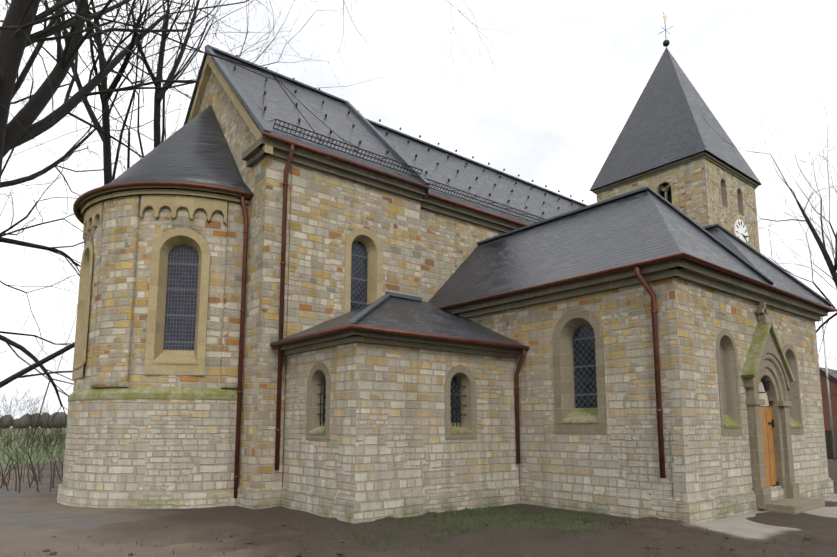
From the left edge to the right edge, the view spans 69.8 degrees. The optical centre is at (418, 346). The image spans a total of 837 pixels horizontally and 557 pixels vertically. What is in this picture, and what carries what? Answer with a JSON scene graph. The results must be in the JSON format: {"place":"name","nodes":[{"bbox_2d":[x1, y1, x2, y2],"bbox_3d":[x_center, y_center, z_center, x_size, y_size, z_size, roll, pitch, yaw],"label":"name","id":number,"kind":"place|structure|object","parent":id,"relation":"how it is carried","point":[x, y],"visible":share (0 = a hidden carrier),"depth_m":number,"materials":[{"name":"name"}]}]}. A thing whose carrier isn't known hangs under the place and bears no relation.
{"place":"outdoors","nodes":[
{"label":"outdoors","id":0,"kind":"place"},
{"bbox_2d":[75,205,227,389],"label":"apse wall","id":1,"kind":"structure","parent":0,"point":[212,232],"depth_m":13.85,"materials":[{"name":"beige stone"}]},
{"bbox_2d":[72,240,92,379],"bbox_3d":[-8.068,-0.920,14.746,0.350,3.410,1.280,6,-10,-39],"label":"window surround","id":2,"kind":"object","parent":1,"relation":"attached to","point":[83,309],"visible":0.54,"depth_m":14.93,"materials":[{"name":"beige stone"}]},
{"bbox_2d":[83,195,227,242],"bbox_3d":[-7.305,-2.995,15.648,2.459,0.560,5.794,6,-10,-39],"label":"arched frieze","id":3,"kind":"object","parent":1,"relation":"attached to","point":[192,205],"visible":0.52,"depth_m":13.94,"materials":[{"name":"beige stone"}]},
{"bbox_2d":[73,195,248,391],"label":"pilaster strips","id":4,"kind":"object","parent":1,"relation":"attached to","point":[112,342],"visible":0.52,"depth_m":13.82,"materials":[{"name":"beige stone"}]},
{"bbox_2d":[77,185,251,223],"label":"cornice","id":5,"kind":"structure","parent":1,"relation":"on","point":[86,203],"depth_m":14.08,"materials":[{"name":"beige stone"}]},
{"bbox_2d":[78,105,251,215],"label":"apse roof","id":6,"kind":"structure","parent":1,"relation":"on","point":[195,149],"depth_m":14.98,"materials":[{"name":"grey stone"}]},
{"bbox_2d":[144,228,209,374],"bbox_3d":[-5.492,-1.043,13.817,1.280,3.410,0.350,1,-8,-10],"label":"window surround","id":7,"kind":"object","parent":1,"relation":"attached to","point":[166,243],"visible":0.98,"depth_m":13.68,"materials":[{"name":"beige stone"}]},
{"bbox_2d":[153,350,196,363],"bbox_3d":[-5.490,0.229,13.639,0.920,0.358,0.370,1,-8,-10],"label":"window sill","id":8,"kind":"structure","parent":7,"relation":"in","point":[180,356],"depth_m":13.59,"materials":[{"name":"beige stone"}]},
{"bbox_2d":[163,245,198,350],"bbox_3d":[-5.523,-1.036,13.986,0.700,2.800,0.001,1,-8,-10],"label":"window","id":9,"kind":"structure","parent":7,"relation":"in","point":[181,302],"depth_m":13.99,"materials":[{"name":"glass"}]},
{"bbox_2d":[62,399,241,491],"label":"apse wall","id":10,"kind":"structure","parent":0,"point":[147,445],"depth_m":13.23,"materials":[{"name":"beige stone"}]},
{"bbox_2d":[68,387,237,400],"bbox_3d":[-7.142,1.267,15.227,3.000,0.280,6.000,6,-10,-39],"label":"stone ledge","id":11,"kind":"object","parent":10,"relation":"on","point":[157,393],"visible":0.71,"depth_m":13.38,"materials":[{"name":"beige stone"}]},
{"bbox_2d":[0,479,836,556],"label":"ground","id":12,"kind":"structure","parent":0,"point":[32,533],"depth_m":9.76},
{"bbox_2d":[0,385,66,492],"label":"shrubs","id":13,"kind":"object","parent":12,"relation":"on","point":[50,440],"visible":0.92,"depth_m":17.10,"materials":[{"name":"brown plant"}]},
{"bbox_2d":[43,508,810,556],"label":"fallen leaves","id":14,"kind":"object","parent":12,"relation":"on","point":[298,554],"visible":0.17,"depth_m":9.22,"materials":[{"name":"brown plant"}]},
{"bbox_2d":[24,503,835,556],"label":"grass tufts","id":15,"kind":"object","parent":12,"relation":"on","point":[493,513],"visible":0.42,"depth_m":10.70,"materials":[{"name":"green plant"}]},
{"bbox_2d":[236,478,833,523],"bbox_3d":[1.148,3.969,17.247,12.930,0.670,14.810,6,-10,-39],"label":"plinth course","id":16,"kind":"object","parent":12,"relation":"on","point":[355,511],"visible":0.33,"depth_m":12.21,"materials":[{"name":"beige stone"}]},
{"bbox_2d":[198,70,420,488],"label":"choir walls","id":17,"kind":"structure","parent":16,"relation":"on","point":[329,213],"depth_m":14.29,"materials":[{"name":"beige stone"}]},
{"bbox_2d":[188,55,272,153],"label":"gable trim","id":18,"kind":"structure","parent":17,"relation":"attached to","point":[242,110],"depth_m":16.25,"materials":[{"name":"beige stone"}]},
{"bbox_2d":[183,49,422,183],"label":"roof","id":19,"kind":"structure","parent":17,"relation":"on","point":[339,120],"depth_m":16.80,"materials":[{"name":"stone"}]},
{"bbox_2d":[205,45,587,205],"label":"roof lead strips","id":20,"kind":"object","parent":19,"relation":"attached to","point":[259,119],"visible":0.67,"depth_m":18.63,"materials":[{"name":"grey metal"}]},
{"bbox_2d":[344,228,382,313],"bbox_3d":[-1.486,-1.726,15.441,1.160,2.670,0.312,6,-10,-39],"label":"window surround","id":21,"kind":"object","parent":17,"relation":"attached to","point":[368,240],"visible":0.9,"depth_m":15.61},
{"bbox_2d":[350,241,366,311],"bbox_3d":[-1.583,-1.696,15.556,0.620,2.160,0.001,6,-10,-39],"label":"window","id":22,"kind":"structure","parent":21,"relation":"in","point":[358,275],"depth_m":15.60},
{"bbox_2d":[467,278,828,499],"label":"transept walls","id":23,"kind":"structure","parent":16,"relation":"on","point":[621,456],"depth_m":12.30,"materials":[{"name":"beige stone"}]},
{"bbox_2d":[552,309,606,433],"bbox_3d":[3.573,0.525,13.084,0.332,2.710,1.320,6,-10,-39],"label":"window frame","id":24,"kind":"object","parent":23,"relation":"attached to","point":[570,323],"visible":1,"depth_m":13.27,"materials":[{"name":"beige stone"}]},
{"bbox_2d":[561,408,597,422],"bbox_3d":[3.565,1.479,12.951,0.352,0.336,0.920,6,-10,-39],"label":"window sill","id":25,"kind":"structure","parent":24,"relation":"in","point":[582,415],"depth_m":12.94,"materials":[{"name":"beige stone"}]},
{"bbox_2d":[573,325,597,407],"bbox_3d":[3.698,0.548,13.185,0.001,2.090,0.680,6,-10,-39],"label":"window glass","id":26,"kind":"object","parent":24,"relation":"in","point":[585,381],"visible":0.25,"depth_m":13.23,"materials":[{"name":"grey glass"}]},
{"bbox_2d":[428,190,828,309],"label":"roof","id":27,"kind":"structure","parent":23,"relation":"on","point":[640,226],"depth_m":14.37,"materials":[{"name":"grey stone"}]},
{"bbox_2d":[477,186,833,306],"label":"roof ridge","id":28,"kind":"structure","parent":27,"relation":"on","point":[725,247],"depth_m":15.83,"materials":[{"name":"grey metal"}]},
{"bbox_2d":[716,330,742,435],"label":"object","id":29,"kind":"object","parent":23,"relation":"attached to","point":[731,431],"visible":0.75,"depth_m":12.44,"materials":[{"name":"beige stone"}]},
{"bbox_2d":[719,342,727,414],"bbox_3d":[6.332,0.694,12.684,0.740,1.870,0.001,6,-10,-39],"label":"window","id":30,"kind":"structure","parent":29,"relation":"in","point":[723,381],"depth_m":12.85,"materials":[{"name":"black glass"}]},
{"bbox_2d":[724,415,740,427],"bbox_3d":[6.410,1.544,12.477,0.720,0.270,0.252,6,-10,-39],"label":"window sill","id":31,"kind":"structure","parent":29,"relation":"in","point":[729,422],"depth_m":12.48,"materials":[{"name":"green stone"}]},
{"bbox_2d":[783,344,803,434],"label":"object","id":32,"kind":"object","parent":23,"relation":"attached to","point":[796,430],"visible":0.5,"depth_m":14.88,"materials":[{"name":"beige stone"}]},
{"bbox_2d":[790,417,801,426],"bbox_3d":[9.110,1.835,14.684,0.720,0.270,0.252,6,-10,-39],"label":"window sill","id":33,"kind":"structure","parent":32,"relation":"in","point":[793,423],"depth_m":14.68,"materials":[{"name":"stone"}]},
{"bbox_2d":[743,332,799,508],"bbox_3d":[7.829,1.543,13.515,2.060,3.904,0.430,6,-10,-39],"label":"portal","id":34,"kind":"object","parent":12,"relation":"on","point":[771,367],"depth_m":13.63,"materials":[{"name":"beige stone"}]},
{"bbox_2d":[758,382,768,405],"bbox_3d":[7.756,1.050,13.669,1.040,0.582,0.001,6,-10,-39],"label":"tympanum","id":35,"kind":"object","parent":34,"relation":"in","point":[762,395],"visible":0.25,"depth_m":13.82,"materials":[{"name":"beige stone"}]},
{"bbox_2d":[741,323,794,381],"bbox_3d":[7.896,0.110,13.622,2.315,1.294,0.300,6,-10,-39],"label":"gable coping","id":36,"kind":"object","parent":34,"relation":"on","point":[755,351],"visible":0.64,"depth_m":13.35,"materials":[{"name":"stone"}]},
{"bbox_2d":[757,302,768,324],"bbox_3d":[7.896,-0.710,13.730,0.400,0.620,0.160,6,-10,-39],"label":"stone cross","id":37,"kind":"object","parent":36,"relation":"on","point":[762,311],"visible":0.71,"depth_m":13.70,"materials":[{"name":"beige stone"}]},
{"bbox_2d":[761,407,776,486],"bbox_3d":[7.776,2.411,13.466,1.020,2.130,0.062,6,-10,-39],"label":"portal door","id":38,"kind":"structure","parent":34,"relation":"in","point":[769,449],"depth_m":13.58,"materials":[{"name":"orange wood"}]},
{"bbox_2d":[759,497,824,513],"bbox_3d":[8.074,3.439,12.965,1.800,0.200,0.700,6,-10,-39],"label":"doorstep","id":39,"kind":"object","parent":12,"relation":"on","point":[792,505],"visible":0.64,"depth_m":12.61,"materials":[{"name":"beige stone"}]},
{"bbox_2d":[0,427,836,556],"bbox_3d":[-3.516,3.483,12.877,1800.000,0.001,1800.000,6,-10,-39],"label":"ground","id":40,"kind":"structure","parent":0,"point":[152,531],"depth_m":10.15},
{"bbox_2d":[0,412,66,428],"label":"tree line","id":41,"kind":"object","parent":40,"relation":"on","point":[25,416],"visible":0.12,"depth_m":306.75,"materials":[{"name":"plant"}]},
{"bbox_2d":[57,483,235,508],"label":"plinth","id":42,"kind":"structure","parent":40,"relation":"on","point":[151,500],"depth_m":12.99,"materials":[{"name":"beige stone"}]},
{"bbox_2d":[0,0,352,184],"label":"tree","id":43,"kind":"object","parent":40,"relation":"on","point":[107,125],"visible":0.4,"depth_m":24.93,"materials":[{"name":"brown plant"}]},
{"bbox_2d":[92,0,338,156],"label":"tree","id":44,"kind":"object","parent":40,"relation":"on","point":[157,111],"visible":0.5,"depth_m":28.67,"materials":[{"name":"brown plant"}]},
{"bbox_2d":[0,0,493,491],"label":"tree","id":45,"kind":"object","parent":40,"relation":"on","point":[19,22],"visible":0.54,"depth_m":18.82,"materials":[{"name":"brown plant"}]},
{"bbox_2d":[283,342,518,498],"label":"sacristy walls","id":46,"kind":"structure","parent":40,"relation":"on","point":[387,423],"depth_m":12.29,"materials":[{"name":"beige stone"}]},
{"bbox_2d":[306,362,330,440],"bbox_3d":[-1.970,1.130,12.507,0.292,1.620,0.940,6,-10,-39],"label":"window frame","id":47,"kind":"object","parent":46,"relation":"attached to","point":[318,370],"visible":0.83,"depth_m":12.65,"materials":[{"name":"beige stone"}]},
{"bbox_2d":[309,423,324,433],"bbox_3d":[-1.977,1.687,12.427,0.312,0.226,0.620,6,-10,-39],"label":"window sill","id":48,"kind":"structure","parent":47,"relation":"in","point":[319,430],"depth_m":12.40,"materials":[{"name":"stone"}]},
{"bbox_2d":[317,375,325,426],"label":"window bars","id":49,"kind":"object","parent":47,"relation":"in","point":[320,404],"visible":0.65,"depth_m":12.54,"materials":[{"name":"black metal"}]},
{"bbox_2d":[324,380,325,422],"bbox_3d":[-1.860,1.156,12.594,0.001,1.190,0.480,6,-10,-39],"label":"window glass","id":50,"kind":"object","parent":47,"relation":"in","point":[324,401],"visible":0.1,"depth_m":12.75,"materials":[{"name":"black glass"}]},
{"bbox_2d":[278,296,524,345],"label":"annex roof","id":51,"kind":"structure","parent":46,"relation":"on","point":[405,314],"depth_m":13.74,"materials":[{"name":"grey stone"}]},
{"bbox_2d":[348,291,428,322],"bbox_3d":[-0.818,-0.840,14.179,6.103,1.603,0.834,27,-28,-74],"label":"roof flashing","id":52,"kind":"object","parent":51,"relation":"on","point":[364,312],"visible":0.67,"depth_m":14.21,"materials":[{"name":"grey metal"}]},
{"bbox_2d":[445,365,476,439],"bbox_3d":[0.834,1.216,13.165,0.940,1.620,0.292,6,-10,-39],"label":"window frame","id":53,"kind":"object","parent":46,"relation":"attached to","point":[468,381],"visible":0.92,"depth_m":13.23,"materials":[{"name":"beige stone"}]},
{"bbox_2d":[450,377,459,422],"bbox_3d":[0.744,1.246,13.272,0.480,1.190,0.001,6,-10,-39],"label":"window glass","id":54,"kind":"object","parent":53,"relation":"in","point":[454,400],"visible":0.2,"depth_m":13.35,"materials":[{"name":"grey glass"}]},
{"bbox_2d":[451,377,466,426],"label":"window bars","id":55,"kind":"object","parent":53,"relation":"in","point":[456,395],"visible":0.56,"depth_m":13.16,"materials":[{"name":"black metal"}]},
{"bbox_2d":[451,423,471,433],"bbox_3d":[0.841,1.774,13.084,0.620,0.226,0.312,6,-10,-39],"label":"window sill","id":56,"kind":"structure","parent":53,"relation":"in","point":[458,427],"depth_m":13.05,"materials":[{"name":"stone"}]},
{"bbox_2d":[282,162,708,496],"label":"quoins","id":57,"kind":"object","parent":40,"relation":"on","point":[286,336],"visible":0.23,"depth_m":13.80,"materials":[{"name":"beige stone"}]},
{"bbox_2d":[73,131,836,497],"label":"gutters and downspouts","id":58,"kind":"object","parent":57,"relation":"on","point":[459,339],"visible":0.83,"depth_m":13.64,"materials":[{"name":"brown metal"}]},
{"bbox_2d":[241,136,827,358],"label":"cornices","id":59,"kind":"object","parent":57,"relation":"attached to","point":[254,153],"visible":0.83,"depth_m":13.90,"materials":[{"name":"beige stone"}]},
{"bbox_2d":[597,158,759,251],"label":"tower walls","id":60,"kind":"structure","parent":40,"relation":"on","point":[690,189],"depth_m":31.59,"materials":[{"name":"beige stone"}]},
{"bbox_2d":[660,183,670,200],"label":"belfry column","id":61,"kind":"structure","parent":60,"relation":"on","point":[664,188],"depth_m":32.19,"materials":[{"name":"beige stone"}]},
{"bbox_2d":[661,185,671,203],"bbox_3d":[13.494,-8.072,32.377,0.001,1.525,0.950,6,-10,-39],"label":"belfry","id":62,"kind":"object","parent":60,"relation":"attached to","point":[669,195],"depth_m":32.37,"materials":[{"name":"black"}]},
{"bbox_2d":[590,48,760,191],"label":"tower roof","id":63,"kind":"structure","parent":60,"relation":"on","point":[666,117],"depth_m":33.87,"materials":[{"name":"stone"}]},
{"bbox_2d":[659,25,672,47],"bbox_3d":[14.934,-18.832,36.236,0.728,1.950,0.728,-1,-8,5],"label":"finial","id":64,"kind":"object","parent":63,"relation":"on","point":[666,43],"visible":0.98,"depth_m":36.11,"materials":[{"name":"black metal"}]},
{"bbox_2d":[734,219,747,243],"bbox_3d":[17.533,-6.117,32.568,1.640,1.640,0.050,6,-10,-39],"label":"clock face","id":65,"kind":"object","parent":60,"relation":"attached to","point":[741,229],"visible":0.58,"depth_m":32.52,"materials":[{"name":"white"}]},
{"bbox_2d":[736,221,747,242],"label":"clock numerals","id":66,"kind":"object","parent":65,"relation":"attached to","point":[744,236],"visible":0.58,"depth_m":32.63,"materials":[{"name":"black metal"}]},
{"bbox_2d":[686,82,836,455],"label":"tree","id":67,"kind":"object","parent":40,"relation":"on","point":[829,261],"visible":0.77,"depth_m":21.87,"materials":[{"name":"brown plant"}]},
{"bbox_2d":[821,317,835,459],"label":"flag poles","id":68,"kind":"object","parent":40,"relation":"on","point":[831,426],"visible":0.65,"depth_m":30.83,"materials":[{"name":"silver metal"}]},
{"bbox_2d":[825,430,836,457],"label":"hedge","id":69,"kind":"object","parent":40,"relation":"on","point":[828,439],"depth_m":33.05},
{"bbox_2d":[0,0,836,427],"label":"sky","id":70,"kind":"structure","parent":0,"point":[565,79],"materials":[{"name":"white"}]},
{"bbox_2d":[421,208,502,301],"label":"nave walls","id":71,"kind":"structure","parent":0,"point":[449,245],"depth_m":17.71,"materials":[{"name":"beige stone"}]},
{"bbox_2d":[332,124,584,226],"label":"roof","id":72,"kind":"structure","parent":71,"relation":"on","point":[446,169],"depth_m":21.46,"materials":[{"name":"grey stone"}]},
{"bbox_2d":[234,55,582,222],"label":"snow guards","id":73,"kind":"object","parent":72,"relation":"on","point":[387,152],"visible":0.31,"depth_m":16.72,"materials":[{"name":"black metal"}]},
{"bbox_2d":[762,378,771,390],"bbox_3d":[7.819,0.842,13.461,0.200,0.300,0.173,6,-10,-39],"label":"portal lantern","id":74,"kind":"object","parent":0,"point":[766,383],"visible":1,"depth_m":13.41,"materials":[{"name":"black metal"}]},
{"bbox_2d":[819,369,836,429],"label":"house walls","id":75,"kind":"structure","parent":0,"point":[833,390],"depth_m":53.74,"materials":[{"name":"brick"}]},
{"bbox_2d":[819,367,836,378],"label":"house roof","id":76,"kind":"structure","parent":75,"relation":"attached to","point":[831,372],"depth_m":55.07,"materials":[{"name":"grey"}]}
]}

